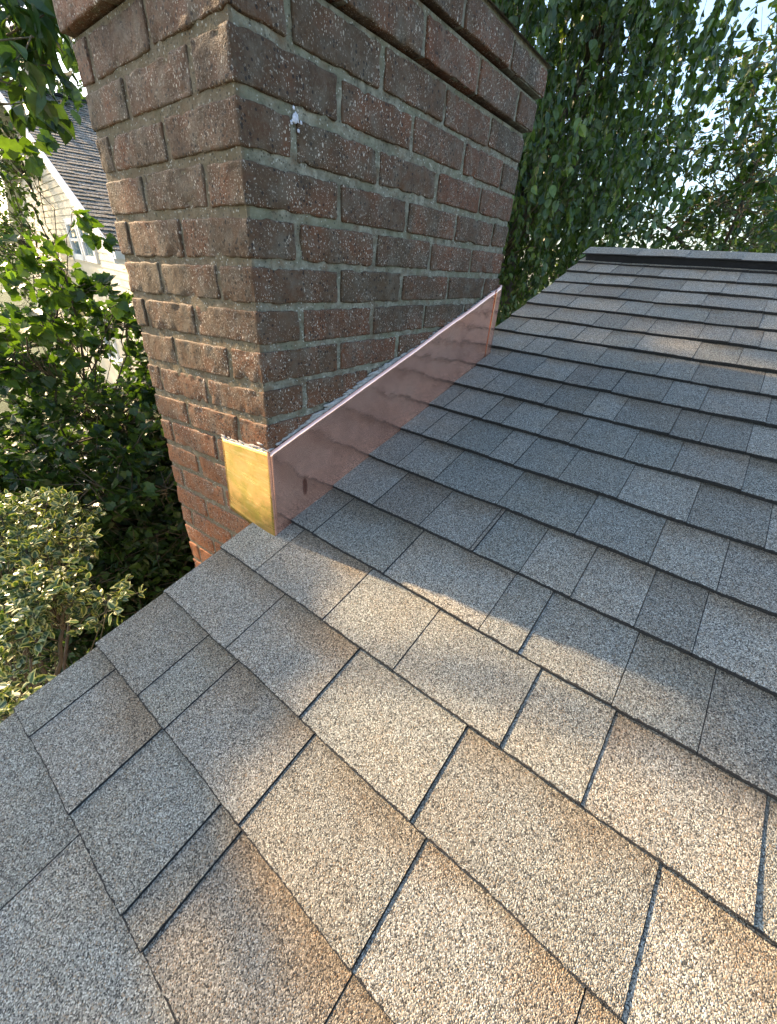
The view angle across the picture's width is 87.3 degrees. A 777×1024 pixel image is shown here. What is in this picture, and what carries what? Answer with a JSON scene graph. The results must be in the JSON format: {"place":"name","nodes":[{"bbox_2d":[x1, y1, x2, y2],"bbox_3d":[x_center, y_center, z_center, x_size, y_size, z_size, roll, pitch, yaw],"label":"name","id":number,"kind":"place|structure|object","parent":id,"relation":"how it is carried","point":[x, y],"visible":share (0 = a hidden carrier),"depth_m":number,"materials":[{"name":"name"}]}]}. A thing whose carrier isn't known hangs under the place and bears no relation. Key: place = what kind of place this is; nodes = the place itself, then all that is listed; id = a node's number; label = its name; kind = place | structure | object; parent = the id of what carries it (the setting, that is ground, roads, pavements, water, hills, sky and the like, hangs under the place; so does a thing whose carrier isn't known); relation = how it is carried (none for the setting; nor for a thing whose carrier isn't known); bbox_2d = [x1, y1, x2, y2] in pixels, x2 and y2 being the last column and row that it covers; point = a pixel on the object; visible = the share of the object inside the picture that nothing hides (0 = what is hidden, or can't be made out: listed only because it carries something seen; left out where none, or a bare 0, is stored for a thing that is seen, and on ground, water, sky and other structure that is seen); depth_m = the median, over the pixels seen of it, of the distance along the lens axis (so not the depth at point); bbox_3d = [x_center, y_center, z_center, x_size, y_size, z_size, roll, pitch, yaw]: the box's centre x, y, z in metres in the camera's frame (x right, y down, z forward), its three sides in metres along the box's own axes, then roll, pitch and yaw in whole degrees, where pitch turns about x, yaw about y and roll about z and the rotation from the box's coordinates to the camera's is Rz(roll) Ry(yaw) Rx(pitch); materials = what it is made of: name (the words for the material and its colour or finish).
{"place":"outdoors","nodes":[
{"label":"outdoors","id":0,"kind":"place"},
{"bbox_2d":[0,244,551,689],"bbox_3d":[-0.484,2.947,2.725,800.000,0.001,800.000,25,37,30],"label":"ground","id":1,"kind":"structure","parent":0,"point":[5,297],"depth_m":18.15,"materials":[{"name":"green plant"}]},
{"bbox_2d":[0,0,80,144],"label":"overhanging branch tree","id":2,"kind":"object","parent":1,"relation":"on","point":[31,41],"visible":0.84,"depth_m":1.31,"materials":[{"name":"green plant"}]},
{"bbox_2d":[0,68,85,319],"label":"background tree","id":3,"kind":"object","parent":1,"relation":"on","point":[8,252],"visible":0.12,"depth_m":9.22,"materials":[{"name":"green plant"}]},
{"bbox_2d":[0,128,134,495],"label":"maple sapling","id":4,"kind":"object","parent":1,"relation":"on","point":[68,297],"visible":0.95,"depth_m":2.11,"materials":[{"name":"green plant"}]},
{"bbox_2d":[56,41,78,74],"bbox_3d":[-2.555,-2.885,4.244,3.367,8.428,4.341,12,32,12],"label":"shade tree","id":5,"kind":"object","parent":1,"relation":"on","point":[74,68],"depth_m":3.90,"materials":[{"name":"green plant"}]},
{"bbox_2d":[0,486,145,722],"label":"variegated shrub","id":6,"kind":"object","parent":1,"relation":"on","point":[24,611],"visible":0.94,"depth_m":1.50,"materials":[{"name":"green plant"}]},
{"bbox_2d":[0,79,153,421],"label":"neighbour house","id":7,"kind":"structure","parent":1,"relation":"on","point":[74,176],"depth_m":7.79,"materials":[{"name":"beige plastic"}]},
{"bbox_2d":[63,218,85,260],"bbox_3d":[-6.332,-5.502,8.226,0.044,0.700,0.940,-23,41,-37],"label":"window","id":8,"kind":"structure","parent":7,"relation":"in","point":[74,239],"depth_m":8.25,"materials":[{"name":"white glass"}]},
{"bbox_2d":[74,218,99,263],"bbox_3d":[-5.623,-5.060,7.590,0.044,0.700,0.940,-23,41,-37],"label":"window","id":9,"kind":"structure","parent":7,"relation":"in","point":[90,255],"depth_m":7.73,"materials":[{"name":"white glass"}]},
{"bbox_2d":[103,320,120,365],"bbox_3d":[-6.041,-3.750,8.777,0.044,1.100,1.000,-23,41,-37],"label":"window","id":10,"kind":"structure","parent":7,"relation":"in","point":[116,358],"depth_m":8.75,"materials":[{"name":"white glass"}]},
{"bbox_2d":[0,267,194,679],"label":"garden tree","id":11,"kind":"object","parent":1,"relation":"on","point":[38,453],"visible":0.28,"depth_m":2.71,"materials":[{"name":"green plant"}]},
{"bbox_2d":[0,494,194,692],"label":"dark bush","id":12,"kind":"object","parent":1,"relation":"on","point":[130,610],"visible":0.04,"depth_m":2.88,"materials":[{"name":"green plant"}]},
{"bbox_2d":[53,0,552,566],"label":"brick chimney","id":13,"kind":"object","parent":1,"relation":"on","point":[311,204],"visible":0.6,"depth_m":0.79,"materials":[{"name":"brick"}]},
{"bbox_2d":[221,285,502,535],"bbox_3d":[-0.015,-0.370,1.202,0.188,0.548,0.981,25,37,30],"label":"copper flashing","id":14,"kind":"object","parent":13,"relation":"attached to","point":[279,488],"visible":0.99,"depth_m":1.02,"materials":[{"name":"metal"}]},
{"bbox_2d":[511,0,670,308],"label":"broadleaf tree","id":15,"kind":"object","parent":1,"relation":"on","point":[580,15],"depth_m":7.10,"materials":[{"name":"green plant"}]},
{"bbox_2d":[491,0,776,326],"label":"weeping tree","id":16,"kind":"object","parent":1,"relation":"on","point":[599,39],"visible":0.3,"depth_m":3.21,"materials":[{"name":"green plant"}]},
{"bbox_2d":[519,0,776,296],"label":"broadleaf tree","id":17,"kind":"object","parent":1,"relation":"on","point":[747,177],"visible":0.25,"depth_m":4.70,"materials":[{"name":"green plant"}]},
{"bbox_2d":[650,85,776,252],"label":"background tree","id":18,"kind":"object","parent":1,"relation":"on","point":[719,229],"visible":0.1,"depth_m":8.20,"materials":[{"name":"green plant"}]},
{"bbox_3d":[1.233,1.308,1.824,2.412,3.952,5.345,25,37,30],"label":"house wall","id":19,"kind":"object","parent":1,"relation":"on","visible":0},
{"bbox_2d":[0,247,776,1023],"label":"house roof","id":20,"kind":"structure","parent":19,"relation":"on","point":[456,703],"depth_m":0.62,"materials":[{"name":"grey asphalt"}]},
{"bbox_2d":[0,0,776,280],"label":"sky","id":21,"kind":"structure","parent":0,"point":[762,15],"materials":[{"name":"white"}]}
]}

